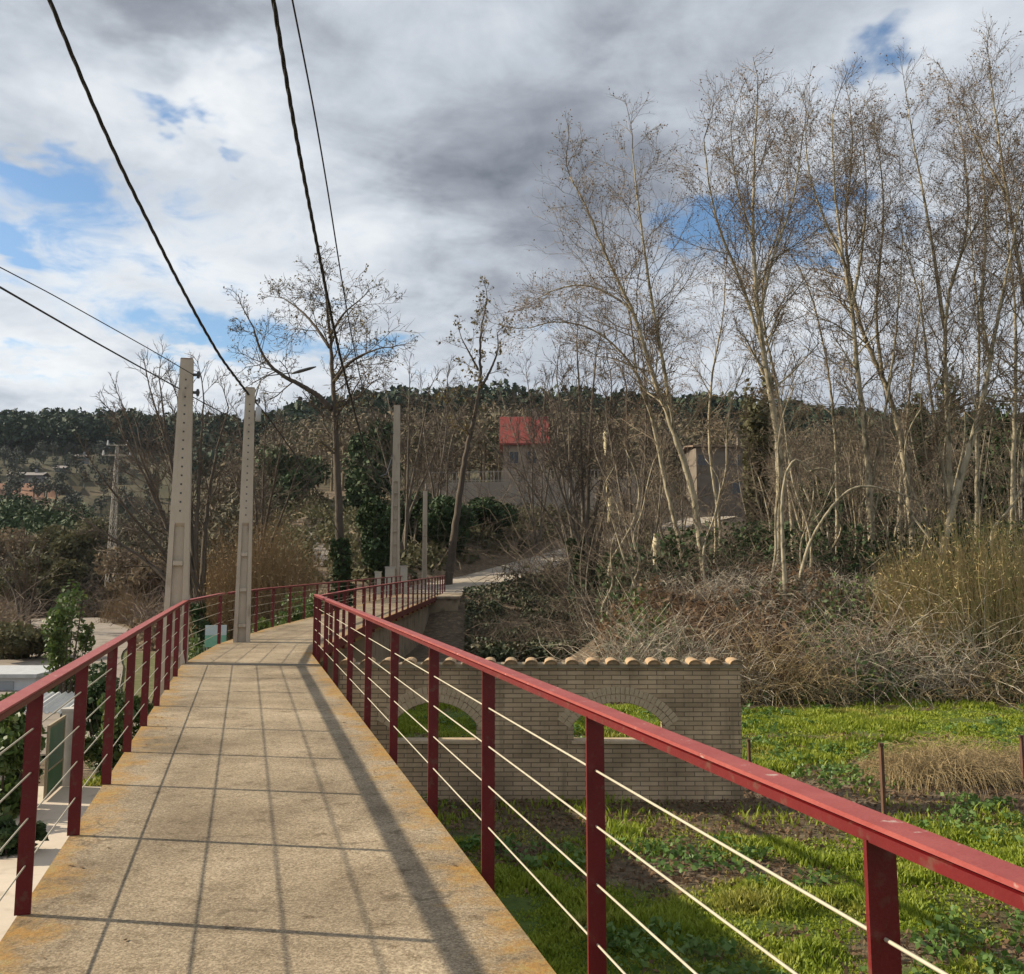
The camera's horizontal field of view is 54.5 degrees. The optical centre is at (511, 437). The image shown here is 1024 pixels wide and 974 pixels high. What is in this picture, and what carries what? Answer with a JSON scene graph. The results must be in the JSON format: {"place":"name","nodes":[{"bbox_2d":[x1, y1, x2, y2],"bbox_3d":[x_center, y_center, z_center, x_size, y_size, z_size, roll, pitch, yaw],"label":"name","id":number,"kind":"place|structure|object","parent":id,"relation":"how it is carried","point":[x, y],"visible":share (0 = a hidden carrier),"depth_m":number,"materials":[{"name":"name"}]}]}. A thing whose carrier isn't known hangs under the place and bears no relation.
{"place":"outdoors","nodes":[
{"label":"outdoors","id":0,"kind":"place"},
{"bbox_2d":[0,786,101,940],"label":"paving","id":1,"kind":"structure","parent":0,"point":[52,808],"depth_m":14.14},
{"bbox_2d":[0,691,47,819],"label":"leafy shrub","id":2,"kind":"object","parent":1,"relation":"on","point":[12,728],"visible":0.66,"depth_m":15.60,"materials":[{"name":"green plant"}]},
{"bbox_2d":[0,812,48,857],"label":"leafy shrub","id":3,"kind":"object","parent":1,"relation":"on","point":[9,827],"visible":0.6,"depth_m":13.59,"materials":[{"name":"green plant"}]},
{"bbox_2d":[160,358,199,696],"bbox_3d":[-5.424,2.443,16.120,0.500,7.578,0.360,2,-8,-13],"label":"utility pole","id":4,"kind":"object","parent":1,"relation":"on","point":[177,585],"visible":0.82,"depth_m":16.18,"materials":[{"name":"concrete"}]},
{"bbox_2d":[43,715,65,799],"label":"yard gate","id":5,"kind":"structure","parent":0,"point":[54,762],"depth_m":17.35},
{"bbox_2d":[0,618,139,754],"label":"dirt track","id":6,"kind":"structure","parent":0,"point":[102,631],"depth_m":45.53,"materials":[{"name":"soil"}]},
{"bbox_2d":[0,431,1023,973],"bbox_3d":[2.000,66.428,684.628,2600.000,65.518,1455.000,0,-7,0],"label":"ground","id":7,"kind":"structure","parent":0,"point":[438,625],"depth_m":14.06,"materials":[{"name":"plant"}]},
{"bbox_2d":[0,519,47,626],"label":"bare tree","id":8,"kind":"object","parent":7,"relation":"on","point":[24,578],"visible":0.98,"depth_m":58.45,"materials":[{"name":"brown plant"}]},
{"bbox_2d":[0,665,54,690],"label":"garden shed","id":9,"kind":"structure","parent":7,"relation":"on","point":[16,677],"depth_m":32.36,"materials":[{"name":"white paint"}]},
{"bbox_2d":[0,619,79,659],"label":"scrub bush","id":10,"kind":"object","parent":7,"relation":"on","point":[17,640],"visible":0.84,"depth_m":42.17,"materials":[{"name":"green plant"}]},
{"bbox_2d":[0,553,98,617],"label":"scrub bush","id":11,"kind":"object","parent":7,"relation":"on","point":[77,570],"visible":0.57,"depth_m":78.15,"materials":[{"name":"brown plant"}]},
{"bbox_2d":[0,493,98,546],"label":"pine grove","id":12,"kind":"object","parent":7,"relation":"on","point":[14,512],"visible":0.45,"depth_m":139.89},
{"bbox_2d":[41,579,95,693],"bbox_3d":[-13.360,6.120,29.550,1.614,3.827,1.948,0,-7,0],"label":"leafy shrub","id":13,"kind":"object","parent":7,"relation":"on","point":[59,653],"visible":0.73,"depth_m":29.23,"materials":[{"name":"green plant"}]},
{"bbox_2d":[0,439,161,525],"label":"terrace trees","id":14,"kind":"object","parent":7,"relation":"on","point":[61,487],"visible":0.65,"depth_m":266.03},
{"bbox_2d":[28,516,138,599],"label":"scrub bush","id":15,"kind":"object","parent":7,"relation":"on","point":[65,544],"visible":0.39,"depth_m":93.03,"materials":[{"name":"green plant"}]},
{"bbox_2d":[85,659,125,752],"bbox_3d":[-8.999,5.986,21.936,1.372,2.150,2.067,0,-7,0],"label":"leafy shrub","id":16,"kind":"object","parent":7,"relation":"on","point":[96,689],"visible":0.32,"depth_m":21.42,"materials":[{"name":"green plant"}]},
{"bbox_2d":[0,561,234,650],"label":"scrub leaves","id":17,"kind":"object","parent":7,"relation":"on","point":[140,637],"visible":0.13,"depth_m":65.89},
{"bbox_2d":[84,689,152,780],"bbox_3d":[-7.690,5.766,19.223,1.384,1.890,1.611,-2,-8,16],"label":"leafy shrub","id":18,"kind":"object","parent":7,"relation":"on","point":[93,753],"visible":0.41,"depth_m":19.02,"materials":[{"name":"green plant"}]},
{"bbox_2d":[0,406,241,454],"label":"pine forest","id":19,"kind":"object","parent":7,"relation":"on","point":[23,429],"visible":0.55,"depth_m":337.17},
{"bbox_2d":[47,334,206,618],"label":"bare tree","id":20,"kind":"object","parent":7,"relation":"on","point":[157,544],"visible":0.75,"depth_m":50.65,"materials":[{"name":"brown plant"}]},
{"bbox_2d":[0,529,262,633],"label":"scrubland","id":21,"kind":"structure","parent":7,"relation":"on","point":[143,611],"depth_m":66.84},
{"bbox_2d":[92,546,199,617],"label":"scrub bush","id":22,"kind":"object","parent":7,"relation":"on","point":[111,587],"visible":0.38,"depth_m":76.17,"materials":[{"name":"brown plant"}]},
{"bbox_2d":[0,474,292,607],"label":"scrub woodland","id":23,"kind":"object","parent":7,"relation":"on","point":[225,512],"visible":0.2,"depth_m":97.03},
{"bbox_2d":[92,349,244,653],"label":"bare tree","id":24,"kind":"object","parent":7,"relation":"on","point":[197,613],"visible":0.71,"depth_m":44.36,"materials":[{"name":"brown plant"}]},
{"bbox_2d":[233,387,260,642],"bbox_3d":[-5.520,2.858,20.505,0.417,7.878,0.288,2,-8,-13],"label":"utility pole","id":25,"kind":"object","parent":7,"relation":"on","point":[242,621],"visible":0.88,"depth_m":20.55,"materials":[{"name":"concrete"}]},
{"bbox_2d":[47,0,249,394],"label":"overhead cable","id":26,"kind":"object","parent":25,"relation":"attached to","point":[79,72],"visible":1,"depth_m":13.07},
{"bbox_2d":[189,506,349,641],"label":"golden shrub","id":27,"kind":"object","parent":7,"relation":"on","point":[269,577],"visible":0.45,"depth_m":44.68,"materials":[{"name":"plant"}]},
{"bbox_2d":[213,384,327,569],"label":"bare tree","id":28,"kind":"object","parent":7,"relation":"on","point":[262,497],"visible":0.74,"depth_m":57.79,"materials":[{"name":"brown plant"}]},
{"bbox_2d":[0,593,555,973],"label":"footbridge","id":29,"kind":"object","parent":7,"relation":"on","point":[248,843],"visible":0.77,"depth_m":5.38,"materials":[{"name":"concrete"}]},
{"bbox_2d":[0,593,224,915],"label":"railing","id":30,"kind":"object","parent":29,"relation":"on","point":[31,696],"visible":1,"depth_m":5.83,"materials":[{"name":"metal"}]},
{"bbox_2d":[227,575,411,631],"bbox_3d":[-5.982,6.218,39.992,0.268,1.000,39.082,0,-7,0],"label":"railing","id":31,"kind":"object","parent":29,"relation":"on","point":[289,603],"visible":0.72,"depth_m":29.08,"materials":[{"name":"metal"}]},
{"bbox_2d":[320,575,444,658],"bbox_3d":[-3.711,5.890,36.634,0.256,1.230,37.858,0,-7,0],"label":"railing","id":32,"kind":"object","parent":29,"relation":"on","point":[389,618],"visible":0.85,"depth_m":28.58,"materials":[{"name":"metal"}]},
{"bbox_2d":[312,594,1023,973],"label":"railing","id":33,"kind":"object","parent":29,"relation":"on","point":[886,838],"visible":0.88,"depth_m":3.24,"materials":[{"name":"metal"}]},
{"bbox_2d":[255,444,330,507],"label":"evergreen tree","id":34,"kind":"object","parent":7,"relation":"on","point":[284,478],"visible":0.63,"depth_m":107.35,"materials":[{"name":"green plant"}]},
{"bbox_2d":[223,241,418,610],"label":"bare tree","id":35,"kind":"object","parent":7,"relation":"on","point":[341,550],"visible":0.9,"depth_m":48.35,"materials":[{"name":"brown plant"}]},
{"bbox_2d":[341,417,402,510],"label":"evergreen tree","id":36,"kind":"object","parent":7,"relation":"on","point":[356,488],"visible":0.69,"depth_m":95.64,"materials":[{"name":"green plant"}]},
{"bbox_2d":[353,494,402,579],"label":"evergreen shrub","id":37,"kind":"object","parent":7,"relation":"on","point":[372,519],"visible":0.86,"depth_m":59.11,"materials":[{"name":"green plant"}]},
{"bbox_2d":[390,405,401,592],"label":"utility pole","id":38,"kind":"object","parent":7,"relation":"on","point":[395,535],"visible":0.84,"depth_m":56.38,"materials":[{"name":"concrete"}]},
{"bbox_2d":[271,0,392,476],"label":"overhead cable","id":39,"kind":"object","parent":38,"relation":"attached to","point":[280,46],"visible":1,"depth_m":16.48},
{"bbox_2d":[352,353,457,560],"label":"bare tree","id":40,"kind":"object","parent":7,"relation":"on","point":[408,510],"visible":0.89,"depth_m":65.77,"materials":[{"name":"brown plant"}]},
{"bbox_2d":[382,490,431,545],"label":"evergreen shrub","id":41,"kind":"object","parent":7,"relation":"on","point":[418,505],"visible":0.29,"depth_m":71.56,"materials":[{"name":"green plant"}]},
{"bbox_2d":[398,355,483,549],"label":"bare tree","id":42,"kind":"object","parent":7,"relation":"on","point":[440,484],"visible":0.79,"depth_m":71.31,"materials":[{"name":"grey plant"}]},
{"bbox_2d":[418,494,478,553],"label":"evergreen shrub","id":43,"kind":"object","parent":7,"relation":"on","point":[434,529],"visible":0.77,"depth_m":67.20,"materials":[{"name":"green plant"}]},
{"bbox_2d":[252,477,653,595],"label":"hill undergrowth","id":44,"kind":"object","parent":7,"relation":"on","point":[324,528],"visible":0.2,"depth_m":73.32,"materials":[{"name":"brown plant"}]},
{"bbox_2d":[431,276,515,584],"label":"bare tree","id":45,"kind":"object","parent":7,"relation":"on","point":[453,541],"visible":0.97,"depth_m":60.59,"materials":[{"name":"brown plant"}]},
{"bbox_2d":[465,496,518,538],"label":"evergreen shrub","id":46,"kind":"object","parent":7,"relation":"on","point":[497,511],"visible":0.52,"depth_m":73.49,"materials":[{"name":"green plant"}]},
{"bbox_2d":[474,351,573,550],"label":"bare tree","id":47,"kind":"object","parent":7,"relation":"on","point":[532,521],"visible":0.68,"depth_m":76.19,"materials":[{"name":"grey plant"}]},
{"bbox_2d":[499,409,549,481],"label":"house","id":48,"kind":"structure","parent":7,"relation":"on","point":[513,451],"depth_m":104.72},
{"bbox_2d":[437,574,615,653],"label":"hedge brambles","id":49,"kind":"object","parent":7,"relation":"on","point":[503,626],"visible":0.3,"depth_m":40.58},
{"bbox_2d":[425,479,641,525],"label":"retaining wall","id":50,"kind":"structure","parent":7,"relation":"on","point":[496,486],"depth_m":87.75,"materials":[{"name":"concrete"}]},
{"bbox_2d":[338,657,743,801],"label":"brick wall","id":51,"kind":"structure","parent":7,"relation":"on","point":[692,698],"depth_m":13.77,"materials":[{"name":"brick"}]},
{"bbox_2d":[463,593,618,661],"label":"hedge bank","id":52,"kind":"structure","parent":7,"relation":"on","point":[500,651],"depth_m":36.45,"materials":[{"name":"green plant"}]},
{"bbox_2d":[462,573,620,607],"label":"verge cover","id":53,"kind":"object","parent":7,"relation":"on","point":[509,596],"visible":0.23,"depth_m":52.24,"materials":[{"name":"green plant"}]},
{"bbox_2d":[381,445,703,595],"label":"hillside brambles","id":54,"kind":"object","parent":7,"relation":"on","point":[512,527],"visible":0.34,"depth_m":61.16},
{"bbox_2d":[493,363,596,593],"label":"bare tree","id":55,"kind":"object","parent":7,"relation":"on","point":[534,486],"visible":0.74,"depth_m":54.40,"materials":[{"name":"brown plant"}]},
{"bbox_2d":[514,304,640,623],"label":"bare tree","id":56,"kind":"object","parent":7,"relation":"on","point":[581,476],"visible":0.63,"depth_m":45.25,"materials":[{"name":"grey plant"}]},
{"bbox_2d":[549,504,608,630],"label":"bare tree","id":57,"kind":"object","parent":7,"relation":"on","point":[580,567],"visible":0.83,"depth_m":42.82,"materials":[{"name":"brown plant"}]},
{"bbox_2d":[473,205,717,578],"bbox_3d":[2.937,-1.192,34.609,8.708,13.234,4.778,0,-7,0],"label":"plane tree","id":58,"kind":"object","parent":7,"relation":"on","point":[665,482],"visible":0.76,"depth_m":34.90,"materials":[{"name":"beige plant"}]},
{"bbox_2d":[193,388,998,533],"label":"brown woodland","id":59,"kind":"object","parent":7,"relation":"on","point":[305,444],"visible":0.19,"depth_m":130.24,"materials":[{"name":"plant"}]},
{"bbox_2d":[479,86,724,576],"bbox_3d":[2.998,-3.464,33.619,8.394,17.710,6.153,0,-7,0],"label":"plane tree","id":60,"kind":"object","parent":7,"relation":"on","point":[667,397],"visible":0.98,"depth_m":33.49,"materials":[{"name":"beige plant"}]},
{"bbox_2d":[192,378,1018,495],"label":"pine forest","id":61,"kind":"object","parent":7,"relation":"on","point":[300,412],"visible":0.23,"depth_m":243.05,"materials":[{"name":"plant"}]},
{"bbox_2d":[565,316,684,568],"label":"bare tree","id":62,"kind":"object","parent":7,"relation":"on","point":[628,467],"visible":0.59,"depth_m":41.51,"materials":[{"name":"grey plant"}]},
{"bbox_2d":[595,426,691,577],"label":"bare tree","id":63,"kind":"object","parent":7,"relation":"on","point":[660,496],"visible":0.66,"depth_m":38.02,"materials":[{"name":"brown plant"}]},
{"bbox_2d":[607,434,679,610],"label":"sapling","id":64,"kind":"object","parent":7,"relation":"on","point":[641,512],"visible":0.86,"depth_m":30.93,"materials":[{"name":"beige plant"}]},
{"bbox_2d":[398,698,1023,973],"bbox_3d":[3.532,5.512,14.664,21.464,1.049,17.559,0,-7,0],"label":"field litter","id":65,"kind":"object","parent":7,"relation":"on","point":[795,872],"visible":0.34,"depth_m":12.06,"materials":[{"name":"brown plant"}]},
{"bbox_2d":[654,212,777,570],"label":"plane tree","id":66,"kind":"object","parent":7,"relation":"on","point":[709,426],"visible":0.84,"depth_m":37.47,"materials":[{"name":"beige plant"}]},
{"bbox_2d":[418,702,1023,973],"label":"field weeds","id":67,"kind":"object","parent":7,"relation":"on","point":[711,947],"visible":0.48,"depth_m":10.56,"materials":[{"name":"green plant"}]},
{"bbox_2d":[678,438,771,519],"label":"house","id":68,"kind":"structure","parent":7,"relation":"on","point":[719,459],"depth_m":108.38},
{"bbox_2d":[702,339,759,577],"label":"sapling","id":69,"kind":"object","parent":7,"relation":"on","point":[724,479],"visible":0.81,"depth_m":33.11,"materials":[{"name":"beige plant"}]},
{"bbox_2d":[442,438,1023,661],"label":"slope brambles","id":70,"kind":"object","parent":7,"relation":"on","point":[624,574],"visible":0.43,"depth_m":31.42,"materials":[{"name":"plant"}]},
{"bbox_2d":[737,362,778,556],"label":"ivy shrub","id":71,"kind":"object","parent":7,"relation":"on","point":[752,426],"visible":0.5,"depth_m":46.90,"materials":[{"name":"green plant"}]},
{"bbox_2d":[645,48,876,574],"bbox_3d":[7.760,-4.136,31.568,7.568,18.582,5.277,-6,-10,41],"label":"plane tree","id":72,"kind":"object","parent":7,"relation":"on","point":[759,332],"visible":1,"depth_m":31.93,"materials":[{"name":"beige plant"}]},
{"bbox_2d":[674,124,847,557],"bbox_3d":[8.770,-3.064,34.894,4.544,17.042,4.896,-6,-10,41],"label":"plane tree","id":73,"kind":"object","parent":7,"relation":"on","point":[764,323],"visible":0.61,"depth_m":34.83,"materials":[{"name":"beige plant"}]},
{"bbox_2d":[517,537,1023,712],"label":"dry brambles","id":74,"kind":"object","parent":7,"relation":"on","point":[658,649],"visible":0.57,"depth_m":24.32,"materials":[{"name":"plant"}]},
{"bbox_2d":[754,355,811,588],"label":"sapling","id":75,"kind":"object","parent":7,"relation":"on","point":[778,448],"visible":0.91,"depth_m":29.83,"materials":[{"name":"beige plant"}]},
{"bbox_2d":[756,363,823,574],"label":"sapling","id":76,"kind":"object","parent":7,"relation":"on","point":[805,518],"visible":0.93,"depth_m":30.55,"materials":[{"name":"beige plant"}]},
{"bbox_2d":[738,186,862,563],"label":"plane tree","id":77,"kind":"object","parent":7,"relation":"on","point":[829,410],"visible":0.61,"depth_m":36.23,"materials":[{"name":"beige plant"}]},
{"bbox_2d":[580,569,1021,705],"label":"rusty brambles","id":78,"kind":"object","parent":7,"relation":"on","point":[862,636],"visible":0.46,"depth_m":24.74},
{"bbox_2d":[766,369,843,573],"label":"sapling","id":79,"kind":"object","parent":7,"relation":"on","point":[805,493],"visible":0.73,"depth_m":32.08,"materials":[{"name":"beige plant"}]},
{"bbox_2d":[594,558,1023,699],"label":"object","id":80,"kind":"object","parent":7,"relation":"on","point":[697,603],"visible":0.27,"depth_m":27.16,"materials":[{"name":"plant"}]},
{"bbox_2d":[594,519,1023,635],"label":"dark undergrowth","id":81,"kind":"object","parent":7,"relation":"on","point":[859,529],"visible":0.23,"depth_m":32.01,"materials":[{"name":"green plant"}]},
{"bbox_2d":[595,572,1023,704],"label":"bank weeds","id":82,"kind":"object","parent":7,"relation":"on","point":[849,669],"visible":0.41,"depth_m":25.17,"materials":[{"name":"brown plant"}]},
{"bbox_2d":[780,450,864,600],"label":"bent sapling","id":83,"kind":"object","parent":7,"relation":"on","point":[784,571],"visible":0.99,"depth_m":28.44,"materials":[{"name":"beige plant"}]},
{"bbox_2d":[758,475,903,559],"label":"ivy shrub","id":84,"kind":"object","parent":7,"relation":"on","point":[843,507],"visible":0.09,"depth_m":41.42,"materials":[{"name":"green plant"}]},
{"bbox_2d":[749,52,919,578],"bbox_3d":[11.287,-3.963,34.163,5.799,19.191,5.399,-3,-8,23],"label":"plane tree","id":85,"kind":"object","parent":7,"relation":"on","point":[854,363],"visible":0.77,"depth_m":34.00,"materials":[{"name":"beige plant"}]},
{"bbox_2d":[688,603,1023,708],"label":"straw brambles","id":86,"kind":"object","parent":7,"relation":"on","point":[799,688],"visible":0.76,"depth_m":23.41,"materials":[{"name":"beige plant"}]},
{"bbox_2d":[774,59,943,566],"bbox_3d":[11.931,-4.475,34.713,5.532,19.752,5.176,5,-9,-33],"label":"plane tree","id":87,"kind":"object","parent":7,"relation":"on","point":[869,348],"visible":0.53,"depth_m":35.04,"materials":[{"name":"beige plant"}]},
{"bbox_2d":[765,165,958,580],"bbox_3d":[11.810,-1.992,32.593,6.899,14.415,4.941,0,-7,0],"label":"plane tree","id":88,"kind":"object","parent":7,"relation":"on","point":[887,398],"visible":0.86,"depth_m":33.23,"materials":[{"name":"beige plant"}]},
{"bbox_2d":[848,221,972,560],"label":"plane tree","id":89,"kind":"object","parent":7,"relation":"on","point":[907,405],"visible":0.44,"depth_m":37.76,"materials":[{"name":"beige plant"}]},
{"bbox_2d":[876,360,956,572],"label":"sapling","id":90,"kind":"object","parent":7,"relation":"on","point":[914,495],"visible":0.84,"depth_m":30.42,"materials":[{"name":"beige plant"}]},
{"bbox_2d":[835,169,1000,571],"bbox_3d":[13.606,-1.970,32.416,4.992,14.366,4.917,0,-7,0],"label":"plane tree","id":91,"kind":"object","parent":7,"relation":"on","point":[936,439],"visible":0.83,"depth_m":32.57,"materials":[{"name":"beige plant"}]},
{"bbox_2d":[848,38,1023,585],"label":"plane tree","id":92,"kind":"object","parent":7,"relation":"on","point":[947,409],"visible":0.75,"depth_m":32.97,"materials":[{"name":"beige plant"}]},
{"bbox_2d":[848,729,1023,797],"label":"dry grass mound","id":93,"kind":"object","parent":7,"relation":"on","point":[953,765],"visible":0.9,"depth_m":14.71,"materials":[{"name":"plant"}]},
{"bbox_2d":[908,359,963,531],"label":"ivy shrub","id":94,"kind":"object","parent":7,"relation":"on","point":[924,433],"visible":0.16,"depth_m":48.22,"materials":[{"name":"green plant"}]},
{"bbox_2d":[857,493,1023,672],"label":"cane reeds","id":95,"kind":"object","parent":7,"relation":"on","point":[1009,596],"visible":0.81,"depth_m":25.55,"materials":[{"name":"plant"}]},
{"bbox_2d":[879,78,1023,586],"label":"plane tree","id":96,"kind":"object","parent":7,"relation":"on","point":[982,406],"visible":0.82,"depth_m":30.86,"materials":[{"name":"beige plant"}]},
{"bbox_2d":[918,387,1018,552],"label":"bare tree","id":97,"kind":"object","parent":7,"relation":"on","point":[984,478],"visible":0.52,"depth_m":38.68,"materials":[{"name":"brown plant"}]},
{"bbox_2d":[914,150,1023,550],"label":"plane tree","id":98,"kind":"object","parent":7,"relation":"on","point":[976,482],"visible":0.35,"depth_m":37.06,"materials":[{"name":"beige plant"}]},
{"bbox_2d":[919,12,1023,400],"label":"plane tree","id":99,"kind":"object","parent":7,"relation":"on","point":[998,142],"visible":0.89,"depth_m":32.14,"materials":[{"name":"beige plant"}]},
{"bbox_2d":[926,116,1023,551],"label":"plane tree","id":100,"kind":"object","parent":7,"relation":"on","point":[1013,453],"visible":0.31,"depth_m":35.03,"materials":[{"name":"beige plant"}]},
{"bbox_2d":[952,394,1023,539],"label":"ivy shrub","id":101,"kind":"object","parent":7,"relation":"on","point":[971,501],"visible":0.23,"depth_m":46.42,"materials":[{"name":"green plant"}]},
{"bbox_2d":[982,386,1023,539],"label":"bare tree","id":102,"kind":"object","parent":7,"relation":"on","point":[1017,479],"visible":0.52,"depth_m":39.47,"materials":[{"name":"brown plant"}]},
{"bbox_2d":[0,0,1023,419],"label":"sky","id":103,"kind":"structure","parent":0,"point":[434,118],"materials":[{"name":"grey"}]},
{"bbox_2d":[82,694,1023,973],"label":"field grass","id":104,"kind":"structure","parent":0,"point":[772,900],"depth_m":10.21,"materials":[{"name":"plant"}]},
{"bbox_2d":[409,516,734,592],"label":"road","id":105,"kind":"structure","parent":0,"point":[459,583],"depth_m":63.77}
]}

